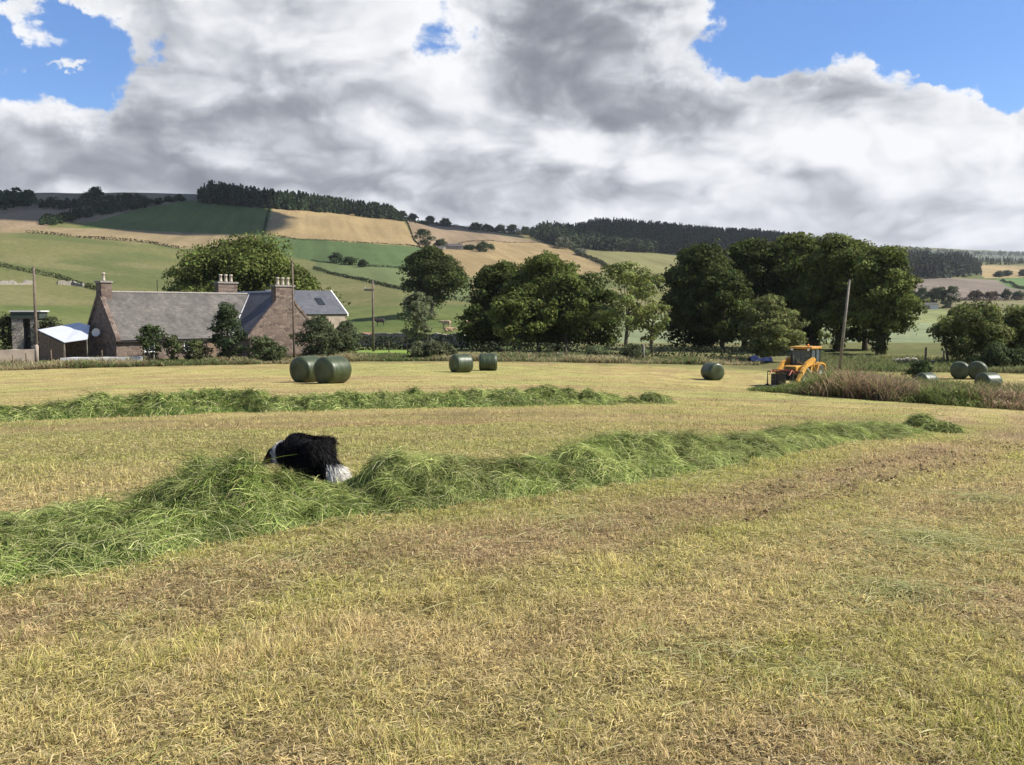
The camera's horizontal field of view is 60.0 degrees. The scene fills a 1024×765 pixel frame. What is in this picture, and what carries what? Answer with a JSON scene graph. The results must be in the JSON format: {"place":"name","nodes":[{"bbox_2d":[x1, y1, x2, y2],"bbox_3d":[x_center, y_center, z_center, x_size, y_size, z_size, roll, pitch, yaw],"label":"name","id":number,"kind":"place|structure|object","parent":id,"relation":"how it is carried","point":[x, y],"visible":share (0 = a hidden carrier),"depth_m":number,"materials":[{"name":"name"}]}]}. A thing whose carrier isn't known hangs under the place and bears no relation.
{"place":"outdoors","nodes":[
{"label":"outdoors","id":0,"kind":"place"},
{"bbox_2d":[0,349,763,370],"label":"rough grass","id":1,"kind":"structure","parent":0,"point":[351,356],"depth_m":77.38,"materials":[{"name":"green plant"}]},
{"bbox_2d":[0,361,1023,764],"bbox_3d":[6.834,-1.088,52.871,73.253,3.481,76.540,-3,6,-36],"label":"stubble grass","id":2,"kind":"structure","parent":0,"point":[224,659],"depth_m":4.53,"materials":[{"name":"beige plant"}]},
{"bbox_2d":[0,192,1023,764],"bbox_3d":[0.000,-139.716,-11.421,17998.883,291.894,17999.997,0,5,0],"label":"ground","id":3,"kind":"structure","parent":0,"point":[138,264],"depth_m":11.69,"materials":[{"name":"beige plant"}]},
{"bbox_2d":[0,311,15,349],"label":"shrub","id":4,"kind":"object","parent":3,"relation":"on","point":[5,320],"visible":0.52,"depth_m":82.85,"materials":[{"name":"green plant"}]},
{"bbox_2d":[0,280,32,284],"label":"stone wall","id":5,"kind":"structure","parent":3,"relation":"on","point":[25,282],"depth_m":250.64,"materials":[{"name":"grey stone"}]},
{"bbox_2d":[0,349,34,363],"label":"yard wall","id":6,"kind":"structure","parent":3,"relation":"on","point":[16,353],"depth_m":73.72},
{"bbox_2d":[0,187,38,209],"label":"broadleaf wood","id":7,"kind":"object","parent":3,"relation":"on","point":[12,198],"visible":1,"depth_m":511.58,"materials":[{"name":"green plant"}]},
{"bbox_2d":[9,310,48,357],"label":"stone hut","id":8,"kind":"object","parent":3,"relation":"on","point":[21,321],"visible":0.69,"depth_m":82.35,"materials":[{"name":"grey stone"}]},
{"bbox_2d":[25,319,30,348],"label":"door","id":9,"kind":"structure","parent":8,"relation":"in","point":[27,321],"depth_m":83.05,"materials":[{"name":"black metal"}]},
{"bbox_2d":[32,266,37,344],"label":"utility pole","id":10,"kind":"object","parent":3,"relation":"on","point":[35,312],"visible":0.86,"depth_m":75.45,"materials":[{"name":"brown wood"}]},
{"bbox_2d":[28,316,62,356],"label":"shrub","id":11,"kind":"object","parent":3,"relation":"on","point":[48,322],"visible":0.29,"depth_m":82.67,"materials":[{"name":"green plant"}]},
{"bbox_2d":[0,262,95,289],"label":"hedge","id":12,"kind":"object","parent":3,"relation":"on","point":[55,276],"visible":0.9,"depth_m":284.93,"materials":[{"name":"green plant"}]},
{"bbox_2d":[38,322,90,360],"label":"lean to shed","id":13,"kind":"object","parent":3,"relation":"on","point":[74,338],"visible":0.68,"depth_m":79.86,"materials":[{"name":"white metal"}]},
{"bbox_2d":[57,280,84,286],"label":"stone wall","id":14,"kind":"structure","parent":3,"relation":"on","point":[64,282],"depth_m":271.40,"materials":[{"name":"grey stone"}]},
{"bbox_2d":[38,193,146,209],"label":"gorse scrub","id":15,"kind":"object","parent":3,"relation":"on","point":[50,203],"visible":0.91,"depth_m":577.54,"materials":[{"name":"green plant"}]},
{"bbox_2d":[39,197,145,225],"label":"thicket","id":16,"kind":"object","parent":3,"relation":"on","point":[56,219],"visible":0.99,"depth_m":500.43,"materials":[{"name":"green plant"}]},
{"bbox_2d":[88,186,103,195],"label":"hill tree","id":17,"kind":"object","parent":3,"relation":"on","point":[97,190],"visible":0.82,"depth_m":615.80,"materials":[{"name":"green plant"}]},
{"bbox_2d":[60,356,142,360],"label":"garden wall","id":18,"kind":"structure","parent":3,"relation":"on","point":[122,358],"depth_m":72.63,"materials":[{"name":"grey stone"}]},
{"bbox_2d":[24,230,179,247],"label":"hedge","id":19,"kind":"object","parent":3,"relation":"on","point":[90,237],"visible":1,"depth_m":412.58,"materials":[{"name":"green plant"}]},
{"bbox_2d":[134,324,168,360],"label":"shrub","id":20,"kind":"object","parent":3,"relation":"on","point":[151,334],"visible":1,"depth_m":73.77,"materials":[{"name":"green plant"}]},
{"bbox_2d":[161,334,183,360],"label":"shrub","id":21,"kind":"object","parent":3,"relation":"on","point":[170,343],"visible":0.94,"depth_m":74.38,"materials":[{"name":"green plant"}]},
{"bbox_2d":[173,338,216,359],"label":"shrub","id":22,"kind":"object","parent":3,"relation":"on","point":[195,345],"visible":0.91,"depth_m":74.95,"materials":[{"name":"green plant"}]},
{"bbox_2d":[87,273,314,358],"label":"farmhouse","id":23,"kind":"object","parent":3,"relation":"on","point":[117,320],"visible":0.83,"depth_m":85.46,"materials":[{"name":"grey stone"}]},
{"bbox_2d":[207,301,247,359],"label":"garden tree","id":24,"kind":"object","parent":3,"relation":"on","point":[226,318],"visible":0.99,"depth_m":75.49,"materials":[{"name":"green plant"}]},
{"bbox_2d":[161,230,350,306],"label":"broadleaf tree","id":25,"kind":"object","parent":3,"relation":"on","point":[258,263],"visible":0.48,"depth_m":116.98,"materials":[{"name":"green plant"}]},
{"bbox_2d":[243,334,288,360],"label":"shrub","id":26,"kind":"object","parent":3,"relation":"on","point":[268,348],"visible":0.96,"depth_m":75.12,"materials":[{"name":"green plant"}]},
{"bbox_2d":[292,261,294,357],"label":"utility pole","id":27,"kind":"object","parent":3,"relation":"on","point":[293,321],"visible":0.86,"depth_m":76.91,"materials":[{"name":"brown wood"}]},
{"bbox_2d":[197,179,403,221],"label":"conifer wood","id":28,"kind":"object","parent":3,"relation":"on","point":[220,193],"visible":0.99,"depth_m":719.52,"materials":[{"name":"green plant"}]},
{"bbox_2d":[289,356,319,382],"bbox_3d":[-10.142,-0.661,44.096,1.371,1.305,1.374,3,5,30],"label":"round bale","id":29,"kind":"object","parent":3,"relation":"on","point":[301,369],"visible":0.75,"depth_m":43.51},
{"bbox_2d":[264,290,348,329],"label":"outbuilding","id":30,"kind":"structure","parent":3,"relation":"on","point":[327,304],"depth_m":105.97,"materials":[{"name":"grey stone"}]},
{"bbox_2d":[263,432,352,483],"bbox_3d":[-1.919,0.743,8.279,1.201,0.563,0.436,3,6,33],"label":"dog","id":31,"kind":"object","parent":3,"relation":"on","point":[316,456],"visible":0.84,"depth_m":8.11},
{"bbox_2d":[288,315,345,356],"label":"shrub","id":32,"kind":"object","parent":3,"relation":"on","point":[321,331],"visible":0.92,"depth_m":78.80,"materials":[{"name":"green plant"}]},
{"bbox_2d":[313,356,351,383],"bbox_3d":[-8.537,-0.597,42.193,1.364,1.315,1.373,3,6,32],"label":"round bale","id":33,"kind":"object","parent":3,"relation":"on","point":[331,369],"visible":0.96,"depth_m":41.70},
{"bbox_2d":[327,252,343,262],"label":"hill tree","id":34,"kind":"object","parent":3,"relation":"on","point":[338,256],"visible":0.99,"depth_m":437.75,"materials":[{"name":"green plant"}]},
{"bbox_2d":[315,330,356,354],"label":"shrub","id":35,"kind":"object","parent":3,"relation":"on","point":[347,340],"visible":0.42,"depth_m":80.71,"materials":[{"name":"green plant"}]},
{"bbox_2d":[0,380,679,422],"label":"windrow","id":36,"kind":"object","parent":3,"relation":"on","point":[101,404],"visible":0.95,"depth_m":20.20,"materials":[{"name":"green plant"}]},
{"bbox_2d":[266,233,423,248],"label":"hedge","id":37,"kind":"object","parent":3,"relation":"on","point":[419,246],"visible":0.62,"depth_m":543.20,"materials":[{"name":"green plant"}]},
{"bbox_2d":[336,319,363,353],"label":"shrub","id":38,"kind":"object","parent":3,"relation":"on","point":[344,326],"visible":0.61,"depth_m":82.23,"materials":[{"name":"green plant"}]},
{"bbox_2d":[364,280,374,351],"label":"utility pole","id":39,"kind":"object","parent":3,"relation":"on","point":[373,334],"visible":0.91,"depth_m":98.43,"materials":[{"name":"brown wood"}]},
{"bbox_2d":[313,266,470,302],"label":"hedge","id":40,"kind":"object","parent":3,"relation":"on","point":[355,278],"visible":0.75,"depth_m":334.66,"materials":[{"name":"green plant"}]},
{"bbox_2d":[349,332,468,347],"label":"stone wall","id":41,"kind":"structure","parent":3,"relation":"on","point":[394,335],"depth_m":122.57,"materials":[{"name":"grey stone"}]},
{"bbox_2d":[394,291,437,350],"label":"willow tree","id":42,"kind":"object","parent":3,"relation":"on","point":[413,301],"visible":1,"depth_m":91.88,"materials":[{"name":"green plant"}]},
{"bbox_2d":[413,229,435,246],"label":"hill tree","id":43,"kind":"object","parent":3,"relation":"on","point":[423,232],"visible":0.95,"depth_m":588.89,"materials":[{"name":"green plant"}]},
{"bbox_2d":[399,218,450,226],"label":"thicket","id":44,"kind":"object","parent":3,"relation":"on","point":[444,224],"visible":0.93,"depth_m":872.99,"materials":[{"name":"green plant"}]},
{"bbox_2d":[353,332,506,349],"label":"hedge","id":45,"kind":"object","parent":3,"relation":"on","point":[393,345],"visible":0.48,"depth_m":109.65,"materials":[{"name":"green plant"}]},
{"bbox_2d":[407,339,457,357],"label":"shrub","id":46,"kind":"object","parent":3,"relation":"on","point":[432,347],"visible":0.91,"depth_m":78.92,"materials":[{"name":"green plant"}]},
{"bbox_2d":[396,245,470,318],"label":"broadleaf tree","id":47,"kind":"object","parent":3,"relation":"on","point":[424,265],"visible":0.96,"depth_m":184.59,"materials":[{"name":"green plant"}]},
{"bbox_2d":[437,242,462,249],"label":"hill farm","id":48,"kind":"object","parent":3,"relation":"on","point":[455,246],"visible":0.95,"depth_m":612.04,"materials":[{"name":"stone"}]},
{"bbox_2d":[449,354,472,372],"bbox_3d":[-3.334,-1.256,57.942,1.276,1.226,1.262,-3,6,-35],"label":"round bale","id":49,"kind":"object","parent":3,"relation":"on","point":[460,363],"visible":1,"depth_m":57.50},
{"bbox_2d":[0,417,943,603],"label":"windrow","id":50,"kind":"object","parent":3,"relation":"on","point":[230,497],"visible":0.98,"depth_m":7.09,"materials":[{"name":"green plant"}]},
{"bbox_2d":[454,303,496,350],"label":"broadleaf tree","id":51,"kind":"object","parent":3,"relation":"on","point":[476,319],"visible":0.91,"depth_m":102.77,"materials":[{"name":"green plant"}]},
{"bbox_2d":[474,241,494,251],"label":"hill tree","id":52,"kind":"object","parent":3,"relation":"on","point":[481,246],"visible":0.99,"depth_m":613.15,"materials":[{"name":"green plant"}]},
{"bbox_2d":[479,353,496,370],"bbox_3d":[-1.670,-1.444,61.809,1.275,1.223,1.270,0,5,-4],"label":"round bale","id":53,"kind":"object","parent":3,"relation":"on","point":[487,361],"visible":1,"depth_m":61.29},
{"bbox_2d":[463,259,526,349],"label":"broadleaf tree","id":54,"kind":"object","parent":3,"relation":"on","point":[488,284],"visible":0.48,"depth_m":107.71,"materials":[{"name":"green plant"}]},
{"bbox_2d":[468,226,530,235],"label":"thicket","id":55,"kind":"object","parent":3,"relation":"on","point":[487,228],"visible":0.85,"depth_m":905.01,"materials":[{"name":"green plant"}]},
{"bbox_2d":[485,282,554,351],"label":"broadleaf tree","id":56,"kind":"object","parent":3,"relation":"on","point":[510,310],"visible":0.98,"depth_m":99.31,"materials":[{"name":"green plant"}]},
{"bbox_2d":[499,249,585,350],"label":"broadleaf tree","id":57,"kind":"object","parent":3,"relation":"on","point":[540,269],"visible":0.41,"depth_m":103.48,"materials":[{"name":"green plant"}]},
{"bbox_2d":[534,268,591,351],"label":"broadleaf tree","id":58,"kind":"object","parent":3,"relation":"on","point":[569,282],"visible":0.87,"depth_m":99.87,"materials":[{"name":"green plant"}]},
{"bbox_2d":[555,236,574,248],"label":"hill tree","id":59,"kind":"object","parent":3,"relation":"on","point":[562,240],"visible":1,"depth_m":780.71,"materials":[{"name":"green plant"}]},
{"bbox_2d":[463,341,687,356],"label":"hedge","id":60,"kind":"object","parent":3,"relation":"on","point":[485,348],"visible":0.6,"depth_m":87.45,"materials":[{"name":"green plant"}]},
{"bbox_2d":[565,245,607,267],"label":"hedge","id":61,"kind":"object","parent":3,"relation":"on","point":[595,259],"visible":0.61,"depth_m":653.72,"materials":[{"name":"green plant"}]},
{"bbox_2d":[557,271,625,347],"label":"broadleaf tree","id":62,"kind":"object","parent":3,"relation":"on","point":[595,333],"visible":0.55,"depth_m":101.39,"materials":[{"name":"green plant"}]},
{"bbox_2d":[583,345,610,356],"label":"shrub","id":63,"kind":"object","parent":3,"relation":"on","point":[597,350],"visible":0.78,"depth_m":82.80,"materials":[{"name":"green plant"}]},
{"bbox_2d":[589,260,664,351],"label":"broadleaf tree","id":64,"kind":"object","parent":3,"relation":"on","point":[640,286],"visible":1,"depth_m":93.79,"materials":[{"name":"green plant"}]},
{"bbox_2d":[531,229,734,256],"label":"broadleaf wood","id":65,"kind":"object","parent":3,"relation":"on","point":[647,245],"visible":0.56,"depth_m":849.67,"materials":[{"name":"green plant"}]},
{"bbox_2d":[621,343,649,357],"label":"shrub","id":66,"kind":"object","parent":3,"relation":"on","point":[634,349],"visible":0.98,"depth_m":82.65,"materials":[{"name":"green plant"}]},
{"bbox_2d":[634,298,671,353],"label":"broadleaf tree","id":67,"kind":"object","parent":3,"relation":"on","point":[653,332],"visible":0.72,"depth_m":98.11,"materials":[{"name":"green plant"}]},
{"bbox_2d":[638,391,677,403],"bbox_3d":[3.955,0.520,24.356,1.488,0.734,1.355,0,5,0],"label":"grass clump","id":68,"kind":"object","parent":3,"relation":"on","point":[654,397],"visible":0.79,"depth_m":24.13,"materials":[{"name":"green plant"}]},
{"bbox_2d":[650,237,759,349],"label":"broadleaf tree","id":69,"kind":"object","parent":3,"relation":"on","point":[680,281],"visible":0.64,"depth_m":110.94,"materials":[{"name":"green plant"}]},
{"bbox_2d":[530,217,889,255],"bbox_3d":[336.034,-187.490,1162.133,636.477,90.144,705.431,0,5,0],"label":"conifer wood","id":70,"kind":"object","parent":3,"relation":"on","point":[657,231],"visible":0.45,"depth_m":1034.06,"materials":[{"name":"green plant"}]},
{"bbox_2d":[701,362,723,380],"bbox_3d":[13.947,-0.781,61.700,1.271,1.231,1.275,-2,5,-20],"label":"round bale","id":71,"kind":"object","parent":3,"relation":"on","point":[712,371],"visible":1,"depth_m":61.18},
{"bbox_2d":[690,260,752,350],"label":"broadleaf tree","id":72,"kind":"object","parent":3,"relation":"on","point":[728,284],"visible":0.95,"depth_m":106.90,"materials":[{"name":"green plant"}]},
{"bbox_2d":[678,345,794,356],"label":"hedge","id":73,"kind":"object","parent":3,"relation":"on","point":[730,353],"visible":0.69,"depth_m":93.30,"materials":[{"name":"green plant"}]},
{"bbox_2d":[725,237,793,347],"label":"broadleaf tree","id":74,"kind":"object","parent":3,"relation":"on","point":[756,253],"visible":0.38,"depth_m":113.75,"materials":[{"name":"green plant"}]},
{"bbox_2d":[749,355,772,361],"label":"tarpaulin","id":75,"kind":"object","parent":3,"relation":"on","point":[753,358],"visible":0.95,"depth_m":80.76,"materials":[{"name":"blue plastic"}]},
{"bbox_2d":[737,294,810,357],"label":"broadleaf tree","id":76,"kind":"object","parent":3,"relation":"on","point":[770,319],"visible":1,"depth_m":83.27,"materials":[{"name":"green plant"}]},
{"bbox_2d":[743,231,834,345],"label":"broadleaf tree","id":77,"kind":"object","parent":3,"relation":"on","point":[794,249],"visible":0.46,"depth_m":112.59,"materials":[{"name":"green plant"}]},
{"bbox_2d":[761,344,826,385],"bbox_3d":[18.114,-1.072,56.647,2.359,2.730,5.061,4,6,42],"label":"loader tractor","id":78,"kind":"object","parent":3,"relation":"on","point":[791,370],"visible":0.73,"depth_m":56.43,"materials":[{"name":"metal"}]},
{"bbox_2d":[794,345,824,362],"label":"tractor cab","id":79,"kind":"object","parent":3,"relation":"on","point":[805,353],"visible":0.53,"depth_m":79.23,"materials":[{"name":"clear glass"}]},
{"bbox_2d":[786,265,833,345],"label":"broadleaf tree","id":80,"kind":"object","parent":3,"relation":"on","point":[813,339],"visible":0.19,"depth_m":111.03,"materials":[{"name":"green plant"}]},
{"bbox_2d":[787,232,875,351],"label":"broadleaf tree","id":81,"kind":"object","parent":3,"relation":"on","point":[832,257],"visible":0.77,"depth_m":102.74,"materials":[{"name":"green plant"}]},
{"bbox_2d":[838,279,850,371],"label":"utility pole","id":82,"kind":"object","parent":3,"relation":"on","point":[843,331],"visible":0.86,"depth_m":69.23,"materials":[{"name":"wood"}]},
{"bbox_2d":[685,440,1022,520],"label":"soil clods","id":83,"kind":"object","parent":3,"relation":"on","point":[822,498],"visible":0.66,"depth_m":8.69,"materials":[{"name":"brown soil"}]},
{"bbox_2d":[843,277,893,349],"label":"broadleaf tree","id":84,"kind":"object","parent":3,"relation":"on","point":[857,333],"visible":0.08,"depth_m":106.99,"materials":[{"name":"green plant"}]},
{"bbox_2d":[838,244,929,354],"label":"broadleaf tree","id":85,"kind":"object","parent":3,"relation":"on","point":[884,302],"visible":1,"depth_m":95.71,"materials":[{"name":"green plant"}]},
{"bbox_2d":[746,365,1023,409],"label":"tall grass","id":86,"kind":"structure","parent":3,"relation":"on","point":[848,390],"depth_m":33.25,"materials":[{"name":"plant"}]},
{"bbox_2d":[901,359,933,377],"bbox_3d":[25.853,-0.494,56.417,1.547,2.076,1.726,-2,5,-24],"label":"shrub","id":87,"kind":"object","parent":3,"relation":"on","point":[917,367],"visible":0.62,"depth_m":56.13,"materials":[{"name":"green plant"}]},
{"bbox_2d":[816,352,1023,372],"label":"rough grass","id":88,"kind":"structure","parent":3,"relation":"on","point":[869,362],"depth_m":74.91,"materials":[{"name":"green plant"}]},
{"bbox_2d":[916,287,932,302],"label":"hill tree","id":89,"kind":"object","parent":3,"relation":"on","point":[922,291],"visible":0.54,"depth_m":474.90,"materials":[{"name":"green plant"}]},
{"bbox_2d":[902,410,948,427],"bbox_3d":[7.906,0.862,17.240,1.137,0.723,1.113,0,5,0],"label":"grass clump","id":90,"kind":"object","parent":3,"relation":"on","point":[917,420],"visible":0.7,"depth_m":17.10,"materials":[{"name":"green plant"}]},
{"bbox_2d":[913,372,937,380],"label":"round bale","id":91,"kind":"object","parent":3,"relation":"on","point":[928,375],"visible":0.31,"depth_m":54.18},
{"bbox_2d":[923,286,946,305],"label":"hill tree","id":92,"kind":"object","parent":3,"relation":"on","point":[935,293],"visible":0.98,"depth_m":455.98,"materials":[{"name":"green plant"}]},
{"bbox_2d":[905,249,982,278],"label":"conifer wood","id":93,"kind":"object","parent":3,"relation":"on","point":[927,265],"visible":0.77,"depth_m":937.38,"materials":[{"name":"green plant"}]},
{"bbox_2d":[915,418,976,433],"bbox_3d":[7.857,0.985,16.049,1.325,0.658,1.212,0,5,0],"label":"grass clump","id":94,"kind":"object","parent":3,"relation":"on","point":[942,426],"visible":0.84,"depth_m":15.84,"materials":[{"name":"green plant"}]},
{"bbox_2d":[937,286,961,307],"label":"hill tree","id":95,"kind":"object","parent":3,"relation":"on","point":[951,291],"visible":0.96,"depth_m":453.88,"materials":[{"name":"green plant"}]},
{"bbox_2d":[950,361,968,378],"bbox_3d":[31.166,-0.860,61.695,1.269,1.214,1.276,2,5,28],"label":"round bale","id":96,"kind":"object","parent":3,"relation":"on","point":[959,369],"visible":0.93,"depth_m":61.17},
{"bbox_2d":[897,246,1023,256],"bbox_3d":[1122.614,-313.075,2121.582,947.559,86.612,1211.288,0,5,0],"label":"wood","id":97,"kind":"object","parent":3,"relation":"on","point":[1013,253],"visible":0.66,"depth_m":2142.84,"materials":[{"name":"green plant"}]},
{"bbox_2d":[926,299,1018,362],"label":"broadleaf tree","id":98,"kind":"object","parent":3,"relation":"on","point":[971,327],"visible":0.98,"depth_m":76.50,"materials":[{"name":"green plant"}]},
{"bbox_2d":[966,289,983,299],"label":"hill tree","id":99,"kind":"object","parent":3,"relation":"on","point":[978,293],"visible":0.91,"depth_m":567.44,"materials":[{"name":"green plant"}]},
{"bbox_2d":[968,361,987,378],"bbox_3d":[32.126,-0.865,61.197,1.266,1.218,1.276,3,5,30],"label":"round bale","id":100,"kind":"object","parent":3,"relation":"on","point":[976,368],"visible":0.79,"depth_m":60.69},
{"bbox_2d":[974,372,1002,385],"bbox_3d":[27.991,-0.046,52.103,1.153,1.108,1.139,-2,5,-20],"label":"round bale","id":101,"kind":"object","parent":3,"relation":"on","point":[993,377],"visible":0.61,"depth_m":51.73},
{"bbox_2d":[958,297,1023,300],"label":"hedge","id":102,"kind":"object","parent":3,"relation":"on","point":[990,299],"visible":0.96,"depth_m":551.03,"materials":[{"name":"green plant"}]},
{"bbox_2d":[968,340,1023,368],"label":"shrub","id":103,"kind":"object","parent":3,"relation":"on","point":[997,353],"visible":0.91,"depth_m":70.97,"materials":[{"name":"green plant"}]},
{"bbox_2d":[975,256,1023,264],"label":"conifer wood","id":104,"kind":"object","parent":3,"relation":"on","point":[1006,261],"visible":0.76,"depth_m":1439.46,"materials":[{"name":"green plant"}]},
{"bbox_2d":[993,303,1023,350],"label":"broadleaf tree","id":105,"kind":"object","parent":3,"relation":"on","point":[1013,317],"visible":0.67,"depth_m":77.89,"materials":[{"name":"green plant"}]},
{"bbox_2d":[0,0,1023,251],"label":"sky","id":106,"kind":"structure","parent":0,"point":[888,122],"materials":[{"name":"white"}]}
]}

